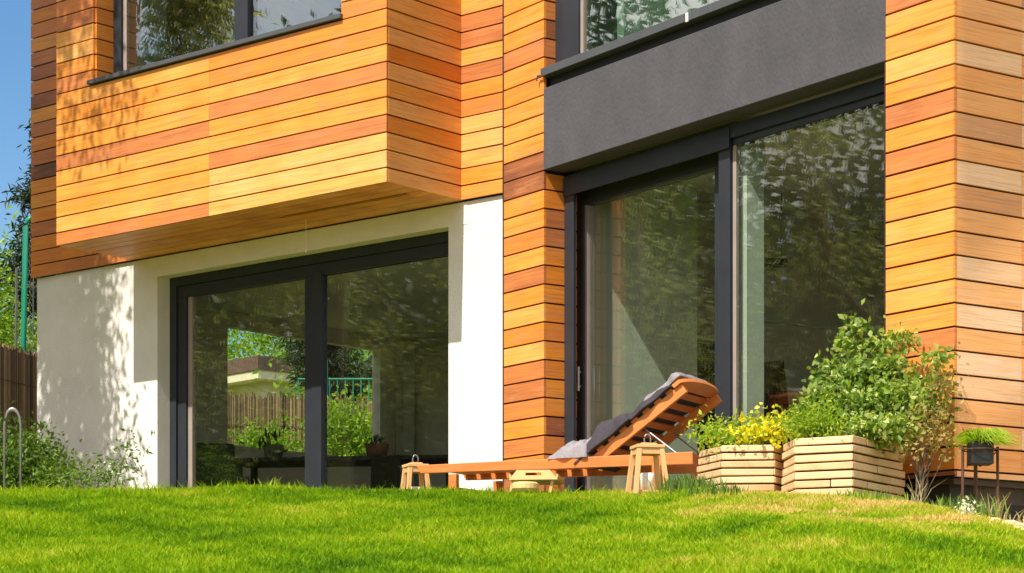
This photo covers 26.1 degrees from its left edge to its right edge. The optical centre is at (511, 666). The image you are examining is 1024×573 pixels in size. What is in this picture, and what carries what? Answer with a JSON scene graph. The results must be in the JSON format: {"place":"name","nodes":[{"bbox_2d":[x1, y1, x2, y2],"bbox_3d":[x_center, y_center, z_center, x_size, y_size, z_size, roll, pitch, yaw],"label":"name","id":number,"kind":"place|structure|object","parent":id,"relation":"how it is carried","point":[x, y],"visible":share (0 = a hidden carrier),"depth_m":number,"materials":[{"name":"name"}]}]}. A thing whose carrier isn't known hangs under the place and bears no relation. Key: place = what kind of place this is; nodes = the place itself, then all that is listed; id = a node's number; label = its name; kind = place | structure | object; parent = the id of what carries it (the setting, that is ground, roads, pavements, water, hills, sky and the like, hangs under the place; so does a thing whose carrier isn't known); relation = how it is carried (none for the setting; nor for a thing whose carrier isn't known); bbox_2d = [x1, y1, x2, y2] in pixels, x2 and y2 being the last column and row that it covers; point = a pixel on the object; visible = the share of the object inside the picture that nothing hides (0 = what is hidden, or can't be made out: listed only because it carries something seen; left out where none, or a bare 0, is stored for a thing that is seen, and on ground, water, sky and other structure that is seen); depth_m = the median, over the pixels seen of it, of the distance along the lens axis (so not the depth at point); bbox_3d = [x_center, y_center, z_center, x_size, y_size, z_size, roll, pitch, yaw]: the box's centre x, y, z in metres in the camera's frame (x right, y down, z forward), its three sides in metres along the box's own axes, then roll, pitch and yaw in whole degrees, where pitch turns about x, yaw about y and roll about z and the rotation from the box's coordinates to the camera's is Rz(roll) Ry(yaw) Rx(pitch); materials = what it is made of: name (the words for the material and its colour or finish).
{"place":"outdoors","nodes":[
{"label":"outdoors","id":0,"kind":"place"},
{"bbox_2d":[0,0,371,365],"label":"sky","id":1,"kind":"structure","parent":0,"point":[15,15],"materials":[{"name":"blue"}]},
{"bbox_2d":[196,443,249,486],"bbox_3d":[-2.863,-1.655,21.210,0.600,1.020,0.520,0,0,-17],"label":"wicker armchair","id":2,"kind":"object","parent":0,"point":[215,463],"visible":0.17,"depth_m":21.40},
{"bbox_2d":[228,355,370,398],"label":"neighbour house","id":3,"kind":"structure","parent":0,"point":[241,378],"depth_m":43.98,"materials":[{"name":"paint"}]},
{"bbox_2d":[371,455,399,490],"bbox_3d":[-1.016,-1.545,20.588,0.440,0.800,0.440,0,0,-36],"label":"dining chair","id":4,"kind":"object","parent":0,"point":[385,471],"visible":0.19,"depth_m":20.43,"materials":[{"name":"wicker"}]},
{"bbox_2d":[0,476,1023,572],"bbox_3d":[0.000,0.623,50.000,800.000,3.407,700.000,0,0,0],"label":"ground","id":5,"kind":"structure","parent":0,"point":[708,536],"depth_m":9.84,"materials":[{"name":"green plant"}]},
{"bbox_2d":[3,407,21,488],"bbox_3d":[-4.469,-1.720,19.750,0.167,1.200,0.022,0,0,0],"label":"metal hoop","id":6,"kind":"object","parent":5,"relation":"on","point":[12,409],"visible":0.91,"depth_m":19.74,"materials":[{"name":"silver metal"}]},
{"bbox_2d":[0,341,36,488],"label":"reed fence","id":7,"kind":"object","parent":5,"relation":"on","point":[18,377],"visible":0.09,"depth_m":23.02,"materials":[{"name":"brown wicker"}]},
{"bbox_2d":[0,248,36,353],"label":"garden tree","id":8,"kind":"object","parent":5,"relation":"on","point":[4,325],"visible":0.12,"depth_m":27.36,"materials":[{"name":"green plant"}]},
{"bbox_2d":[15,215,33,353],"bbox_3d":[-5.190,-2.926,23.508,0.248,3.753,0.077,0,0,0],"label":"fence pole","id":9,"kind":"object","parent":5,"relation":"on","point":[24,284],"visible":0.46,"depth_m":23.48,"materials":[{"name":"teal metal"}]},
{"bbox_2d":[0,205,56,351],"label":"garden tree","id":10,"kind":"object","parent":5,"relation":"on","point":[2,255],"visible":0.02,"depth_m":43.46,"materials":[{"name":"green plant"}]},
{"bbox_2d":[0,109,59,352],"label":"pine tree","id":11,"kind":"object","parent":5,"relation":"on","point":[25,198],"visible":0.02,"depth_m":29.87,"materials":[{"name":"green plant"}]},
{"bbox_2d":[0,400,93,488],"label":"garden bush","id":12,"kind":"object","parent":5,"relation":"on","point":[33,450],"visible":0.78,"depth_m":20.05,"materials":[{"name":"green plant"}]},
{"bbox_2d":[29,428,154,489],"bbox_3d":[-3.633,-1.548,19.026,1.153,0.982,0.709,0,0,0],"label":"twiggy shrub","id":13,"kind":"object","parent":5,"relation":"on","point":[86,480],"visible":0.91,"depth_m":18.98,"materials":[{"name":"green plant"}]},
{"bbox_2d":[76,460,127,487],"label":"white blossoms","id":14,"kind":"object","parent":13,"relation":"attached to","point":[109,466],"visible":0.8,"depth_m":18.90,"materials":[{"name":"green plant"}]},
{"bbox_2d":[228,406,333,455],"bbox_3d":[-2.824,-2.044,25.618,1.392,1.930,1.254,0,0,28],"label":"garden bush","id":15,"kind":"object","parent":5,"relation":"on","point":[253,438],"visible":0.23,"depth_m":25.47,"materials":[{"name":"green plant"}]},
{"bbox_2d":[228,329,353,363],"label":"garden tree","id":16,"kind":"object","parent":5,"relation":"on","point":[263,351],"visible":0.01,"depth_m":63.14,"materials":[{"name":"green plant"}]},
{"bbox_2d":[228,329,368,364],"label":"garden tree","id":17,"kind":"object","parent":5,"relation":"on","point":[249,345],"visible":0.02,"depth_m":61.50,"materials":[{"name":"green plant"}]},
{"bbox_2d":[228,391,371,455],"bbox_3d":[0.457,-2.210,28.122,9.077,2.320,0.038,0,0,-16],"label":"reed fence","id":18,"kind":"object","parent":5,"relation":"on","point":[250,408],"visible":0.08,"depth_m":27.12,"materials":[{"name":"brown wicker"}]},
{"bbox_2d":[252,335,371,400],"bbox_3d":[-2.389,-3.756,40.009,6.058,6.139,4.669,0,0,0],"label":"garden tree","id":19,"kind":"object","parent":5,"relation":"on","point":[292,392],"visible":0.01,"depth_m":39.62,"materials":[{"name":"green plant"}]},
{"bbox_2d":[263,336,371,402],"bbox_3d":[-2.789,-3.850,35.762,3.761,6.300,4.006,0,0,18],"label":"pine tree","id":20,"kind":"object","parent":5,"relation":"on","point":[337,356],"visible":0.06,"depth_m":35.49,"materials":[{"name":"green plant"}]},
{"bbox_2d":[293,383,371,456],"bbox_3d":[-1.825,-2.225,26.281,1.734,2.294,1.313,0,0,-43],"label":"climbing plant","id":21,"kind":"object","parent":5,"relation":"on","point":[348,431],"visible":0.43,"depth_m":26.11,"materials":[{"name":"green plant"}]},
{"bbox_2d":[298,360,371,401],"bbox_3d":[-0.504,-2.675,31.000,5.009,3.250,0.130,0,0,0],"label":"green fence","id":22,"kind":"object","parent":5,"relation":"on","point":[353,379],"visible":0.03,"depth_m":30.99,"materials":[{"name":"teal metal"}]},
{"bbox_2d":[401,454,430,489],"bbox_3d":[-0.658,-1.266,15.050,0.190,0.356,0.190,0,0,-20],"label":"wooden lantern","id":23,"kind":"object","parent":5,"relation":"on","point":[409,469],"visible":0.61,"depth_m":15.01,"materials":[{"name":"brown wood"}]},
{"bbox_2d":[512,481,538,491],"bbox_3d":[0.083,-1.115,13.750,0.170,0.060,0.170,0,0,0],"label":"wooden bowl","id":24,"kind":"object","parent":5,"relation":"on","point":[532,486],"visible":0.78,"depth_m":13.68,"materials":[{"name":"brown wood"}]},
{"bbox_2d":[31,0,1023,522],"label":"house","id":25,"kind":"structure","parent":5,"relation":"on","point":[497,230],"depth_m":17.49,"materials":[{"name":"brown wood"}]},
{"bbox_2d":[87,0,344,84],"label":"window","id":26,"kind":"structure","parent":25,"relation":"in","point":[243,9],"depth_m":18.64,"materials":[{"name":"metal"}]},
{"bbox_2d":[170,231,448,488],"bbox_3d":[-1.763,-2.345,19.315,3.586,2.490,0.100,0,0,40],"label":"sliding door","id":27,"kind":"structure","parent":25,"relation":"in","point":[314,269],"depth_m":19.32,"materials":[{"name":"metal"}]},
{"bbox_2d":[235,345,414,488],"bbox_3d":[-2.046,-2.400,24.205,0.130,2.500,2.750,0,0,40],"label":"garden window frame","id":28,"kind":"structure","parent":25,"relation":"in","point":[405,354],"depth_m":25.09,"materials":[{"name":"paint"}]},
{"bbox_2d":[235,455,448,486],"bbox_3d":[-1.605,-1.595,21.840,2.300,0.900,0.700,0,0,9],"label":"dining table","id":29,"kind":"object","parent":25,"relation":"on","point":[253,464],"visible":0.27,"depth_m":21.64,"materials":[{"name":"wood"}]},
{"bbox_2d":[258,421,288,456],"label":"potted plant","id":30,"kind":"object","parent":29,"relation":"on","point":[273,450],"visible":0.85,"depth_m":21.77,"materials":[{"name":"green plant"}]},
{"bbox_2d":[364,433,388,455],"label":"potted plant","id":31,"kind":"object","parent":29,"relation":"on","point":[378,448],"visible":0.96,"depth_m":21.67,"materials":[{"name":"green plant"}]},
{"bbox_2d":[536,0,756,80],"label":"window","id":32,"kind":"structure","parent":25,"relation":"in","point":[572,52],"depth_m":15.76,"materials":[{"name":"metal"}]},
{"bbox_2d":[563,77,915,492],"bbox_3d":[1.409,-2.345,14.896,0.260,2.490,3.730,0,0,-35],"label":"sliding door","id":33,"kind":"structure","parent":25,"relation":"in","point":[717,151],"depth_m":15.11,"materials":[{"name":"metal"}]},
{"bbox_2d":[764,193,787,267],"bbox_3d":[1.979,-3.364,17.000,0.280,0.572,0.080,0,0,-14],"label":"pendant lamp","id":34,"kind":"object","parent":25,"relation":"hanging from","point":[781,262],"visible":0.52,"depth_m":16.98,"materials":[{"name":"black plastic"}]},
{"bbox_2d":[764,360,790,447],"bbox_3d":[2.087,-1.729,16.464,0.400,1.168,0.489,0,0,-29],"label":"leather chair","id":35,"kind":"object","parent":25,"relation":"on","point":[775,388],"visible":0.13,"depth_m":16.61,"materials":[{"name":"leather"}]},
{"bbox_2d":[509,470,564,492],"bbox_3d":[0.161,-1.161,14.125,0.317,0.148,0.466,0,0,7],"label":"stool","id":36,"kind":"object","parent":5,"relation":"on","point":[546,477],"visible":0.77,"depth_m":13.91,"materials":[{"name":"brown wood"}]},
{"bbox_2d":[625,434,667,494],"bbox_3d":[0.795,-1.181,12.950,0.220,0.366,0.220,0,0,-11],"label":"wooden lantern","id":37,"kind":"object","parent":5,"relation":"on","point":[654,450],"visible":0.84,"depth_m":12.91,"materials":[{"name":"brown wood"}]},
{"bbox_2d":[647,472,735,493],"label":"grass tuft","id":38,"kind":"object","parent":5,"relation":"on","point":[683,483],"visible":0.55,"depth_m":12.65,"materials":[{"name":"green plant"}]},
{"bbox_2d":[685,482,748,495],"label":"grass tuft","id":39,"kind":"object","parent":5,"relation":"on","point":[713,490],"visible":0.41,"depth_m":12.26,"materials":[{"name":"green plant"}]},
{"bbox_2d":[697,445,785,491],"bbox_3d":[1.387,-1.099,13.060,0.584,0.357,0.695,0,0,0],"label":"wooden planter","id":40,"kind":"object","parent":5,"relation":"on","point":[757,467],"visible":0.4,"depth_m":12.74,"materials":[{"name":"light wood"},{"name":"dark soil"}]},
{"bbox_2d":[679,404,776,454],"bbox_3d":[1.233,-1.348,12.918,0.457,0.375,0.623,0,0,-44],"label":"leafy plant","id":41,"kind":"object","parent":40,"relation":"in","point":[708,427],"visible":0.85,"depth_m":12.91,"materials":[{"name":"green plant"}]},
{"bbox_2d":[708,402,803,453],"bbox_3d":[1.430,-1.350,12.860,0.602,0.384,0.523,0,0,0],"label":"flowering plant","id":42,"kind":"object","parent":40,"relation":"in","point":[767,434],"visible":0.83,"depth_m":12.78,"materials":[{"name":"yellow plant"}]},
{"bbox_2d":[781,435,904,498],"bbox_3d":[1.900,-1.089,12.748,0.615,0.377,1.022,0,0,26],"label":"wooden planter","id":43,"kind":"object","parent":5,"relation":"on","point":[833,464],"visible":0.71,"depth_m":12.33,"materials":[{"name":"light wood"},{"name":"dark soil"}]},
{"bbox_2d":[769,394,864,444],"bbox_3d":[1.738,-1.371,12.455,0.601,0.337,0.549,0,0,0],"label":"potted plant","id":44,"kind":"object","parent":43,"relation":"in","point":[804,425],"visible":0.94,"depth_m":12.42,"materials":[{"name":"green plant"}]},
{"bbox_2d":[780,298,962,453],"bbox_3d":[2.053,-1.663,12.604,1.024,0.934,0.738,0,0,0],"label":"leafy shrub","id":45,"kind":"object","parent":43,"relation":"in","point":[876,403],"visible":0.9,"depth_m":12.61,"materials":[{"name":"green plant"}]},
{"bbox_2d":[820,489,908,500],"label":"grass tuft","id":46,"kind":"object","parent":5,"relation":"on","point":[863,495],"visible":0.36,"depth_m":11.94,"materials":[{"name":"green plant"}]},
{"bbox_2d":[903,470,945,501],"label":"dry weed","id":47,"kind":"object","parent":5,"relation":"on","point":[912,492],"visible":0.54,"depth_m":12.19,"materials":[{"name":"beige plant"}]},
{"bbox_2d":[878,342,972,501],"bbox_3d":[2.321,-1.340,12.460,0.548,0.985,0.462,0,0,0],"label":"dry shrub","id":48,"kind":"object","parent":5,"relation":"on","point":[929,432],"visible":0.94,"depth_m":12.43,"materials":[{"name":"green plant"}]},
{"bbox_2d":[912,493,1008,517],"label":"grass tuft","id":49,"kind":"object","parent":5,"relation":"on","point":[958,505],"visible":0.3,"depth_m":11.82,"materials":[{"name":"green plant"}]},
{"bbox_2d":[954,496,980,515],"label":"white flower","id":50,"kind":"object","parent":5,"relation":"on","point":[968,508],"visible":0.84,"depth_m":11.28,"materials":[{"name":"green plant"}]},
{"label":"gravel patch","id":51,"kind":"structure","parent":5,"relation":"on","visible":0},
{"bbox_2d":[961,446,999,515],"bbox_3d":[2.555,-0.980,12.050,0.207,0.440,0.207,0,0,-40],"label":"plant stand","id":52,"kind":"object","parent":51,"relation":"on","point":[976,475],"visible":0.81,"depth_m":12.06,"materials":[{"name":"brown metal"}]},
{"bbox_2d":[967,441,993,465],"bbox_3d":[2.555,-1.160,12.050,0.124,0.124,0.124,0,0,0],"label":"plant pot","id":53,"kind":"object","parent":52,"relation":"on","point":[983,457],"visible":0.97,"depth_m":11.99,"materials":[{"name":"black plastic"}]},
{"bbox_2d":[947,427,1023,455],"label":"grassy plant","id":54,"kind":"object","parent":53,"relation":"in","point":[999,436],"visible":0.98,"depth_m":11.99,"materials":[{"name":"green plant"}]},
{"bbox_2d":[972,493,1010,517],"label":"dry weed","id":55,"kind":"object","parent":51,"relation":"on","point":[990,511],"visible":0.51,"depth_m":11.83,"materials":[{"name":"beige plant"}]},
{"bbox_2d":[998,509,1023,522],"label":"dry weed","id":56,"kind":"object","parent":51,"relation":"on","point":[1018,518],"visible":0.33,"depth_m":11.81,"materials":[{"name":"beige plant"}]},
{"bbox_2d":[1002,520,1020,525],"bbox_3d":[2.591,-0.731,11.495,0.124,0.062,0.112,0,0,0],"label":"garden stone","id":57,"kind":"object","parent":51,"relation":"on","point":[1014,522],"visible":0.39,"depth_m":11.46,"materials":[{"name":"stone"}]},
{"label":"terrace","id":58,"kind":"structure","parent":5,"relation":"on","visible":0},
{"bbox_2d":[417,378,721,491],"bbox_3d":[0.399,-1.460,14.594,2.009,0.740,0.660,0,0,28],"label":"sun lounger","id":59,"kind":"object","parent":58,"relation":"on","point":[681,462],"visible":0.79,"depth_m":14.37,"materials":[{"name":"brown wood"}]},
{"bbox_2d":[547,437,592,458],"bbox_3d":[0.495,-1.423,14.498,0.290,0.161,0.620,0,0,28],"label":"seat pillow","id":60,"kind":"object","parent":59,"relation":"on","point":[574,449],"visible":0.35,"depth_m":14.24,"materials":[{"name":"grey fabric"}]},
{"bbox_2d":[573,413,664,471],"bbox_3d":[0.682,-1.493,14.415,0.480,0.145,0.650,-38,-17,23],"label":"lounger cushion","id":61,"kind":"object","parent":59,"relation":"on","point":[604,431],"visible":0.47,"depth_m":14.15,"materials":[{"name":"grey fabric"}]},
{"bbox_2d":[628,385,706,424],"bbox_3d":[0.986,-1.690,14.253,0.370,0.080,0.630,-38,-17,23],"label":"head cushion","id":62,"kind":"object","parent":59,"relation":"on","point":[648,402],"visible":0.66,"depth_m":14.04,"materials":[{"name":"grey fabric"}]},
{"bbox_2d":[644,372,706,399],"bbox_3d":[1.042,-1.774,14.211,0.320,0.076,0.510,-38,-17,23],"label":"folded towel","id":63,"kind":"object","parent":62,"relation":"on","point":[674,377],"visible":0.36,"depth_m":13.98,"materials":[{"name":"grey fabric"}]}
]}

